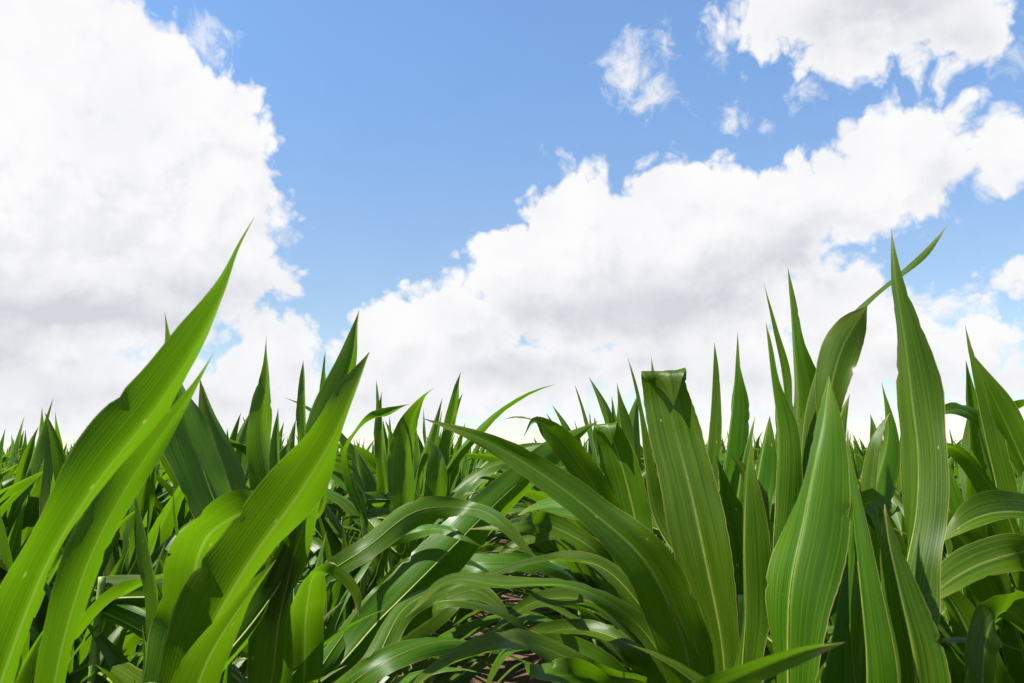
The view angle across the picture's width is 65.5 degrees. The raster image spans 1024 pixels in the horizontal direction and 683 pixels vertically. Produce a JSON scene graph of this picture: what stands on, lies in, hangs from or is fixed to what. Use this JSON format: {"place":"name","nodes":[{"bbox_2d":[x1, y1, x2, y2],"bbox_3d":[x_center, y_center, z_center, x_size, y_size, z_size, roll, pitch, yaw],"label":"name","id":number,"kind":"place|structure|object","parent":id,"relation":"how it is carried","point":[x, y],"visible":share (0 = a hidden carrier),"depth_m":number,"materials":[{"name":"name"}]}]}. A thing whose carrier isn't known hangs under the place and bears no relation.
{"place":"outdoors","nodes":[
{"label":"outdoors","id":0,"kind":"place"},
{"bbox_2d":[243,508,627,682],"bbox_3d":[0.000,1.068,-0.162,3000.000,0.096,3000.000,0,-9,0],"label":"ground","id":1,"kind":"structure","parent":0,"point":[518,674],"depth_m":4.38,"materials":[{"name":"soil"}]},
{"bbox_2d":[2,464,17,488],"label":"maize plant","id":2,"kind":"object","parent":1,"relation":"on","point":[8,483],"visible":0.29,"depth_m":3.81,"materials":[{"name":"green plant"}]},
{"bbox_2d":[2,416,24,481],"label":"maize plant","id":3,"kind":"object","parent":1,"relation":"on","point":[13,456],"visible":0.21,"depth_m":4.09,"materials":[{"name":"green plant"}]},
{"bbox_2d":[0,471,42,516],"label":"maize plant","id":4,"kind":"object","parent":1,"relation":"on","point":[17,489],"visible":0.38,"depth_m":2.52,"materials":[{"name":"green plant"}]},
{"bbox_2d":[6,410,43,512],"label":"maize plant","id":5,"kind":"object","parent":1,"relation":"on","point":[25,445],"visible":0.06,"depth_m":3.23,"materials":[{"name":"green plant"}]},
{"bbox_2d":[0,400,52,557],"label":"maize plant","id":6,"kind":"object","parent":1,"relation":"on","point":[37,459],"visible":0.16,"depth_m":3.03,"materials":[{"name":"green plant"}]},
{"bbox_2d":[0,502,82,580],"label":"maize plant","id":7,"kind":"object","parent":1,"relation":"on","point":[14,538],"visible":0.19,"depth_m":2.03,"materials":[{"name":"green plant"}]},
{"bbox_2d":[7,428,96,586],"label":"maize plant","id":8,"kind":"object","parent":1,"relation":"on","point":[31,517],"visible":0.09,"depth_m":3.03,"materials":[{"name":"green plant"}]},
{"bbox_2d":[14,625,97,682],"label":"maize plant","id":9,"kind":"object","parent":1,"relation":"on","point":[26,672],"visible":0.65,"depth_m":1.25,"materials":[{"name":"green plant"}]},
{"bbox_2d":[39,413,76,665],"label":"maize plant","id":10,"kind":"object","parent":1,"relation":"on","point":[48,482],"visible":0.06,"depth_m":2.27,"materials":[{"name":"green plant"}]},
{"bbox_2d":[0,507,140,682],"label":"maize plant","id":11,"kind":"object","parent":1,"relation":"on","point":[41,615],"visible":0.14,"depth_m":1.89,"materials":[{"name":"green plant"}]},
{"bbox_2d":[34,555,117,664],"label":"maize plant","id":12,"kind":"object","parent":1,"relation":"on","point":[53,571],"visible":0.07,"depth_m":1.80,"materials":[{"name":"green plant"}]},
{"bbox_2d":[29,551,122,650],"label":"maize plant","id":13,"kind":"object","parent":1,"relation":"on","point":[81,637],"visible":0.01,"depth_m":1.82,"materials":[{"name":"green plant"}]},
{"bbox_2d":[14,529,140,682],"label":"maize plant","id":14,"kind":"object","parent":1,"relation":"on","point":[127,643],"visible":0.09,"depth_m":1.43,"materials":[{"name":"green plant"}]},
{"bbox_2d":[0,428,163,599],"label":"maize plant","id":15,"kind":"object","parent":1,"relation":"on","point":[1,455],"visible":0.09,"depth_m":2.84,"materials":[{"name":"green plant"}]},
{"bbox_2d":[30,544,146,673],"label":"maize plant","id":16,"kind":"object","parent":1,"relation":"on","point":[84,650],"visible":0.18,"depth_m":1.64,"materials":[{"name":"green plant"}]},
{"bbox_2d":[5,454,174,600],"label":"maize plant","id":17,"kind":"object","parent":1,"relation":"on","point":[94,593],"visible":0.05,"depth_m":3.46,"materials":[{"name":"green plant"}]},
{"bbox_2d":[0,413,194,661],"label":"maize plant","id":18,"kind":"object","parent":1,"relation":"on","point":[58,456],"visible":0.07,"depth_m":2.06,"materials":[{"name":"green plant"}]},
{"bbox_2d":[34,542,165,675],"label":"maize plant","id":19,"kind":"object","parent":1,"relation":"on","point":[47,589],"visible":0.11,"depth_m":1.75,"materials":[{"name":"green plant"}]},
{"bbox_2d":[42,464,191,575],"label":"maize plant","id":20,"kind":"object","parent":1,"relation":"on","point":[186,520],"visible":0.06,"depth_m":2.55,"materials":[{"name":"green plant"}]},
{"bbox_2d":[90,526,159,652],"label":"maize plant","id":21,"kind":"object","parent":1,"relation":"on","point":[157,544],"visible":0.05,"depth_m":2.16,"materials":[{"name":"green plant"}]},
{"bbox_2d":[0,218,253,682],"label":"maize plant","id":22,"kind":"object","parent":1,"relation":"on","point":[116,452],"visible":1,"depth_m":0.70,"materials":[{"name":"green plant"}]},
{"bbox_2d":[30,627,246,674],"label":"maize plant","id":23,"kind":"object","parent":1,"relation":"on","point":[123,631],"visible":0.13,"depth_m":1.47,"materials":[{"name":"green plant"}]},
{"bbox_2d":[103,464,184,644],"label":"maize plant","id":24,"kind":"object","parent":1,"relation":"on","point":[145,497],"visible":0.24,"depth_m":2.29,"materials":[{"name":"green plant"}]},
{"bbox_2d":[156,466,170,515],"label":"maize plant","id":25,"kind":"object","parent":1,"relation":"on","point":[167,498],"visible":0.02,"depth_m":3.96,"materials":[{"name":"green plant"}]},
{"bbox_2d":[155,473,173,557],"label":"maize plant","id":26,"kind":"object","parent":1,"relation":"on","point":[165,477],"visible":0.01,"depth_m":3.95,"materials":[{"name":"green plant"}]},
{"bbox_2d":[65,315,270,682],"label":"maize plant","id":27,"kind":"object","parent":1,"relation":"on","point":[201,457],"visible":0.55,"depth_m":1.39,"materials":[{"name":"green plant"}]},
{"bbox_2d":[94,414,251,660],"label":"maize plant","id":28,"kind":"object","parent":1,"relation":"on","point":[183,511],"visible":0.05,"depth_m":2.63,"materials":[{"name":"green plant"}]},
{"bbox_2d":[154,455,249,668],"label":"maize plant","id":29,"kind":"object","parent":1,"relation":"on","point":[171,476],"visible":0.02,"depth_m":2.75,"materials":[{"name":"green plant"}]},
{"bbox_2d":[156,410,249,514],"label":"maize plant","id":30,"kind":"object","parent":1,"relation":"on","point":[168,487],"visible":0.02,"depth_m":3.09,"materials":[{"name":"green plant"}]},
{"bbox_2d":[87,557,344,682],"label":"maize plant","id":31,"kind":"object","parent":1,"relation":"on","point":[112,653],"visible":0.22,"depth_m":1.37,"materials":[{"name":"green plant"}]},
{"bbox_2d":[155,413,288,663],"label":"maize plant","id":32,"kind":"object","parent":1,"relation":"on","point":[241,434],"visible":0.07,"depth_m":3.08,"materials":[{"name":"green plant"}]},
{"bbox_2d":[238,464,251,674],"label":"maize plant","id":33,"kind":"object","parent":1,"relation":"on","point":[242,668],"visible":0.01,"depth_m":3.29,"materials":[{"name":"green plant"}]},
{"bbox_2d":[142,311,368,682],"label":"maize plant","id":34,"kind":"object","parent":1,"relation":"on","point":[218,609],"visible":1,"depth_m":0.89,"materials":[{"name":"green plant"}]},
{"bbox_2d":[141,609,384,682],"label":"maize plant","id":35,"kind":"object","parent":1,"relation":"on","point":[331,638],"visible":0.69,"depth_m":1.23,"materials":[{"name":"green plant"}]},
{"bbox_2d":[237,440,315,659],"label":"maize plant","id":36,"kind":"object","parent":1,"relation":"on","point":[311,554],"visible":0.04,"depth_m":3.64,"materials":[{"name":"green plant"}]},
{"bbox_2d":[226,343,327,556],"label":"maize plant","id":37,"kind":"object","parent":1,"relation":"on","point":[262,451],"visible":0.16,"depth_m":2.09,"materials":[{"name":"green plant"}]},
{"bbox_2d":[127,533,430,678],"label":"maize plant","id":38,"kind":"object","parent":1,"relation":"on","point":[318,563],"visible":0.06,"depth_m":1.79,"materials":[{"name":"green plant"}]},
{"bbox_2d":[243,418,328,576],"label":"maize plant","id":39,"kind":"object","parent":1,"relation":"on","point":[290,447],"depth_m":4.17,"materials":[{"name":"green plant"}]},
{"bbox_2d":[137,554,435,652],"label":"maize plant","id":40,"kind":"object","parent":1,"relation":"on","point":[330,629],"visible":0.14,"depth_m":1.93,"materials":[{"name":"green plant"}]},
{"bbox_2d":[279,423,315,575],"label":"maize plant","id":41,"kind":"object","parent":1,"relation":"on","point":[281,457],"visible":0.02,"depth_m":4.01,"materials":[{"name":"green plant"}]},
{"bbox_2d":[305,479,331,574],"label":"maize plant","id":42,"kind":"object","parent":1,"relation":"on","point":[320,537],"visible":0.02,"depth_m":4.50,"materials":[{"name":"green plant"}]},
{"bbox_2d":[296,436,355,533],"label":"maize plant","id":43,"kind":"object","parent":1,"relation":"on","point":[341,515],"visible":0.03,"depth_m":4.97,"materials":[{"name":"green plant"}]},
{"bbox_2d":[318,517,360,627],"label":"maize plant","id":44,"kind":"object","parent":1,"relation":"on","point":[329,557],"visible":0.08,"depth_m":2.41,"materials":[{"name":"green plant"}]},
{"bbox_2d":[335,497,362,537],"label":"maize plant","id":45,"kind":"object","parent":1,"relation":"on","point":[343,516],"visible":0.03,"depth_m":5.25,"materials":[{"name":"green plant"}]},
{"bbox_2d":[328,454,374,606],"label":"maize plant","id":46,"kind":"object","parent":1,"relation":"on","point":[339,489],"visible":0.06,"depth_m":4.78,"materials":[{"name":"green plant"}]},
{"bbox_2d":[343,441,359,536],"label":"maize plant","id":47,"kind":"object","parent":1,"relation":"on","point":[347,522],"visible":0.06,"depth_m":5.38,"materials":[{"name":"green plant"}]},
{"bbox_2d":[239,532,471,682],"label":"maize plant","id":48,"kind":"object","parent":1,"relation":"on","point":[334,591],"visible":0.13,"depth_m":2.12,"materials":[{"name":"green plant"}]},
{"bbox_2d":[291,591,453,664],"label":"maize plant","id":49,"kind":"object","parent":1,"relation":"on","point":[340,625],"visible":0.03,"depth_m":1.79,"materials":[{"name":"green plant"}]},
{"bbox_2d":[341,372,460,598],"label":"maize plant","id":50,"kind":"object","parent":1,"relation":"on","point":[395,479],"visible":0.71,"depth_m":2.27,"materials":[{"name":"green plant"}]},
{"bbox_2d":[331,436,472,674],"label":"maize plant","id":51,"kind":"object","parent":1,"relation":"on","point":[460,611],"visible":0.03,"depth_m":4.11,"materials":[{"name":"green plant"}]},
{"bbox_2d":[312,470,507,682],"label":"maize plant","id":52,"kind":"object","parent":1,"relation":"on","point":[451,490],"visible":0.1,"depth_m":3.62,"materials":[{"name":"green plant"}]},
{"bbox_2d":[229,382,594,682],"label":"maize plant","id":53,"kind":"object","parent":1,"relation":"on","point":[335,544],"visible":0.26,"depth_m":2.47,"materials":[{"name":"green plant"}]},
{"bbox_2d":[231,421,597,682],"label":"maize plant","id":54,"kind":"object","parent":1,"relation":"on","point":[388,640],"visible":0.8,"depth_m":1.56,"materials":[{"name":"green plant"}]},
{"bbox_2d":[335,524,498,675],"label":"maize plant","id":55,"kind":"object","parent":1,"relation":"on","point":[378,571],"visible":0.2,"depth_m":2.28,"materials":[{"name":"green plant"}]},
{"bbox_2d":[299,421,537,682],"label":"maize plant","id":56,"kind":"object","parent":1,"relation":"on","point":[469,663],"visible":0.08,"depth_m":3.00,"materials":[{"name":"green plant"}]},
{"bbox_2d":[309,430,540,682],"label":"maize plant","id":57,"kind":"object","parent":1,"relation":"on","point":[339,482],"visible":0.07,"depth_m":3.24,"materials":[{"name":"green plant"}]},
{"bbox_2d":[287,398,568,682],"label":"maize plant","id":58,"kind":"object","parent":1,"relation":"on","point":[345,504],"visible":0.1,"depth_m":2.79,"materials":[{"name":"green plant"}]},
{"bbox_2d":[313,408,544,621],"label":"maize plant","id":59,"kind":"object","parent":1,"relation":"on","point":[368,456],"visible":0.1,"depth_m":3.95,"materials":[{"name":"green plant"}]},
{"bbox_2d":[310,429,548,626],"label":"maize plant","id":60,"kind":"object","parent":1,"relation":"on","point":[337,459],"visible":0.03,"depth_m":3.50,"materials":[{"name":"green plant"}]},
{"bbox_2d":[324,430,536,669],"bbox_3d":[-0.364,0.931,3.188,1.266,1.234,0.428,6,-11,-36],"label":"maize plant","id":61,"kind":"object","parent":1,"relation":"on","point":[416,462],"visible":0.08,"depth_m":3.25,"materials":[{"name":"green plant"}]},
{"bbox_2d":[321,393,540,682],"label":"maize plant","id":62,"kind":"object","parent":1,"relation":"on","point":[476,484],"visible":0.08,"depth_m":3.77,"materials":[{"name":"green plant"}]},
{"bbox_2d":[310,417,562,682],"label":"maize plant","id":63,"kind":"object","parent":1,"relation":"on","point":[459,491],"visible":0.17,"depth_m":2.67,"materials":[{"name":"green plant"}]},
{"bbox_2d":[335,443,541,634],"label":"maize plant","id":64,"kind":"object","parent":1,"relation":"on","point":[373,470],"visible":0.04,"depth_m":4.28,"materials":[{"name":"green plant"}]},
{"bbox_2d":[458,451,468,484],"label":"maize plant","id":65,"kind":"object","parent":1,"relation":"on","point":[461,477],"visible":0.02,"depth_m":5.37,"materials":[{"name":"green plant"}]},
{"bbox_2d":[469,446,488,552],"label":"maize plant","id":66,"kind":"object","parent":1,"relation":"on","point":[470,465],"visible":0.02,"depth_m":5.70,"materials":[{"name":"green plant"}]},
{"bbox_2d":[3,428,956,514],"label":"maize field","id":67,"kind":"structure","parent":1,"relation":"on","point":[5,463],"depth_m":7.74,"materials":[{"name":"green plant"}]},
{"bbox_2d":[465,447,501,543],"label":"maize plant","id":68,"kind":"object","parent":1,"relation":"on","point":[471,468],"visible":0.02,"depth_m":5.21,"materials":[{"name":"green plant"}]},
{"bbox_2d":[471,487,502,552],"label":"maize plant","id":69,"kind":"object","parent":1,"relation":"on","point":[494,535],"visible":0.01,"depth_m":4.80,"materials":[{"name":"green plant"}]},
{"bbox_2d":[465,452,528,542],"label":"maize plant","id":70,"kind":"object","parent":1,"relation":"on","point":[499,539],"depth_m":6.56,"materials":[{"name":"green plant"}]},
{"bbox_2d":[466,421,602,617],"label":"maize plant","id":71,"kind":"object","parent":1,"relation":"on","point":[529,503],"visible":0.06,"depth_m":3.75,"materials":[{"name":"green plant"}]},
{"bbox_2d":[472,425,603,641],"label":"maize plant","id":72,"kind":"object","parent":1,"relation":"on","point":[544,587],"visible":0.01,"depth_m":3.70,"materials":[{"name":"green plant"}]},
{"bbox_2d":[479,456,644,644],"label":"maize plant","id":73,"kind":"object","parent":1,"relation":"on","point":[491,478],"visible":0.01,"depth_m":3.53,"materials":[{"name":"green plant"}]},
{"bbox_2d":[460,418,665,646],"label":"maize plant","id":74,"kind":"object","parent":1,"relation":"on","point":[489,545],"visible":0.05,"depth_m":3.44,"materials":[{"name":"green plant"}]},
{"bbox_2d":[471,358,661,640],"bbox_3d":[0.356,0.681,1.842,0.330,1.324,0.940,-8,-12,44],"label":"maize plant","id":75,"kind":"object","parent":1,"relation":"on","point":[619,484],"visible":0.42,"depth_m":1.72,"materials":[{"name":"green plant"}]},
{"bbox_2d":[405,332,749,682],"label":"maize plant","id":76,"kind":"object","parent":1,"relation":"on","point":[564,654],"visible":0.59,"depth_m":1.35,"materials":[{"name":"green plant"}]},
{"bbox_2d":[450,386,724,629],"bbox_3d":[0.381,0.829,2.874,1.307,1.341,0.495,3,-9,-25],"label":"maize plant","id":77,"kind":"object","parent":1,"relation":"on","point":[547,546],"visible":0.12,"depth_m":2.82,"materials":[{"name":"green plant"}]},
{"bbox_2d":[511,417,672,641],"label":"maize plant","id":78,"kind":"object","parent":1,"relation":"on","point":[538,576],"depth_m":4.01,"materials":[{"name":"green plant"}]},
{"bbox_2d":[422,359,767,682],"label":"maize plant","id":79,"kind":"object","parent":1,"relation":"on","point":[689,594],"visible":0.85,"depth_m":1.17,"materials":[{"name":"green plant"}]},
{"bbox_2d":[550,605,644,675],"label":"maize plant","id":80,"kind":"object","parent":1,"relation":"on","point":[616,653],"visible":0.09,"depth_m":2.08,"materials":[{"name":"green plant"}]},
{"bbox_2d":[488,397,719,673],"bbox_3d":[0.361,0.802,2.544,1.275,1.295,0.540,5,-10,-31],"label":"maize plant","id":81,"kind":"object","parent":1,"relation":"on","point":[586,569],"visible":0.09,"depth_m":2.46,"materials":[{"name":"green plant"}]},
{"bbox_2d":[546,413,668,618],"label":"maize plant","id":82,"kind":"object","parent":1,"relation":"on","point":[643,475],"visible":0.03,"depth_m":4.29,"materials":[{"name":"green plant"}]},
{"bbox_2d":[549,548,670,673],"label":"maize plant","id":83,"kind":"object","parent":1,"relation":"on","point":[626,657],"visible":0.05,"depth_m":2.36,"materials":[{"name":"green plant"}]},
{"bbox_2d":[473,405,760,618],"bbox_3d":[0.410,0.897,3.175,1.338,1.296,0.415,-4,-9,25],"label":"maize plant","id":84,"kind":"object","parent":1,"relation":"on","point":[564,424],"visible":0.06,"depth_m":3.27,"materials":[{"name":"green plant"}]},
{"bbox_2d":[498,378,854,658],"bbox_3d":[0.502,0.799,2.761,1.345,1.368,0.428,-6,-11,36],"label":"maize plant","id":85,"kind":"object","parent":1,"relation":"on","point":[603,404],"visible":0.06,"depth_m":2.87,"materials":[{"name":"green plant"}]},
{"bbox_2d":[568,625,833,644],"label":"maize plant","id":86,"kind":"object","parent":1,"relation":"on","point":[830,629],"visible":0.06,"depth_m":2.00,"materials":[{"name":"green plant"}]},
{"bbox_2d":[693,376,855,682],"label":"maize plant","id":87,"kind":"object","parent":1,"relation":"on","point":[795,578],"visible":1,"depth_m":0.91,"materials":[{"name":"green plant"}]},
{"bbox_2d":[573,604,1021,674],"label":"maize plant","id":88,"kind":"object","parent":1,"relation":"on","point":[947,640],"visible":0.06,"depth_m":1.34,"materials":[{"name":"green plant"}]},
{"bbox_2d":[627,643,968,682],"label":"maize plant","id":89,"kind":"object","parent":1,"relation":"on","point":[691,674],"visible":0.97,"depth_m":0.93,"materials":[{"name":"green plant"}]},
{"bbox_2d":[819,635,826,669],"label":"maize plant","id":90,"kind":"object","parent":1,"relation":"on","point":[823,658],"visible":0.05,"depth_m":1.26,"materials":[{"name":"green plant"}]},
{"bbox_2d":[723,414,947,635],"bbox_3d":[1.262,0.848,2.593,1.221,1.221,0.508,-3,-9,21],"label":"maize plant","id":91,"kind":"object","parent":1,"relation":"on","point":[872,427],"visible":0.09,"depth_m":2.63,"materials":[{"name":"green plant"}]},
{"bbox_2d":[730,226,946,655],"bbox_3d":[0.553,0.537,1.324,0.397,1.455,0.870,4,-10,-26],"label":"maize plant","id":92,"kind":"object","parent":1,"relation":"on","point":[781,470],"visible":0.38,"depth_m":1.28,"materials":[{"name":"green plant"}]},
{"bbox_2d":[856,478,906,557],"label":"maize plant","id":93,"kind":"object","parent":1,"relation":"on","point":[896,517],"visible":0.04,"depth_m":2.29,"materials":[{"name":"green plant"}]},
{"bbox_2d":[826,601,946,642],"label":"maize plant","id":94,"kind":"object","parent":1,"relation":"on","point":[943,605],"visible":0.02,"depth_m":2.00,"materials":[{"name":"green plant"}]},
{"bbox_2d":[846,229,950,682],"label":"maize plant","id":95,"kind":"object","parent":1,"relation":"on","point":[894,604],"visible":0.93,"depth_m":0.89,"materials":[{"name":"green plant"}]},
{"bbox_2d":[849,441,956,491],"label":"maize plant","id":96,"kind":"object","parent":1,"relation":"on","point":[858,461],"visible":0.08,"depth_m":4.13,"materials":[{"name":"green plant"}]},
{"bbox_2d":[893,362,999,651],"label":"maize plant","id":97,"kind":"object","parent":1,"relation":"on","point":[971,444],"visible":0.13,"depth_m":1.98,"materials":[{"name":"green plant"}]},
{"bbox_2d":[941,459,953,618],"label":"maize plant","id":98,"kind":"object","parent":1,"relation":"on","point":[944,544],"visible":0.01,"depth_m":3.54,"materials":[{"name":"green plant"}]},
{"bbox_2d":[937,601,1022,682],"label":"maize plant","id":99,"kind":"object","parent":1,"relation":"on","point":[956,666],"visible":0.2,"depth_m":1.44,"materials":[{"name":"green plant"}]},
{"bbox_2d":[938,575,1023,682],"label":"maize plant","id":100,"kind":"object","parent":1,"relation":"on","point":[1013,658],"visible":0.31,"depth_m":1.36,"materials":[{"name":"green plant"}]},
{"bbox_2d":[941,443,1023,682],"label":"maize plant","id":101,"kind":"object","parent":1,"relation":"on","point":[1002,549],"visible":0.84,"depth_m":1.06,"materials":[{"name":"green plant"}]},
{"bbox_2d":[945,326,1023,635],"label":"maize plant","id":102,"kind":"object","parent":1,"relation":"on","point":[996,418],"visible":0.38,"depth_m":1.55,"materials":[{"name":"green plant"}]},
{"bbox_2d":[995,575,1023,641],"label":"maize plant","id":103,"kind":"object","parent":1,"relation":"on","point":[1013,584],"visible":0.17,"depth_m":1.44,"materials":[{"name":"green plant"}]},
{"bbox_2d":[0,0,1023,452],"label":"sky","id":104,"kind":"structure","parent":0,"point":[517,198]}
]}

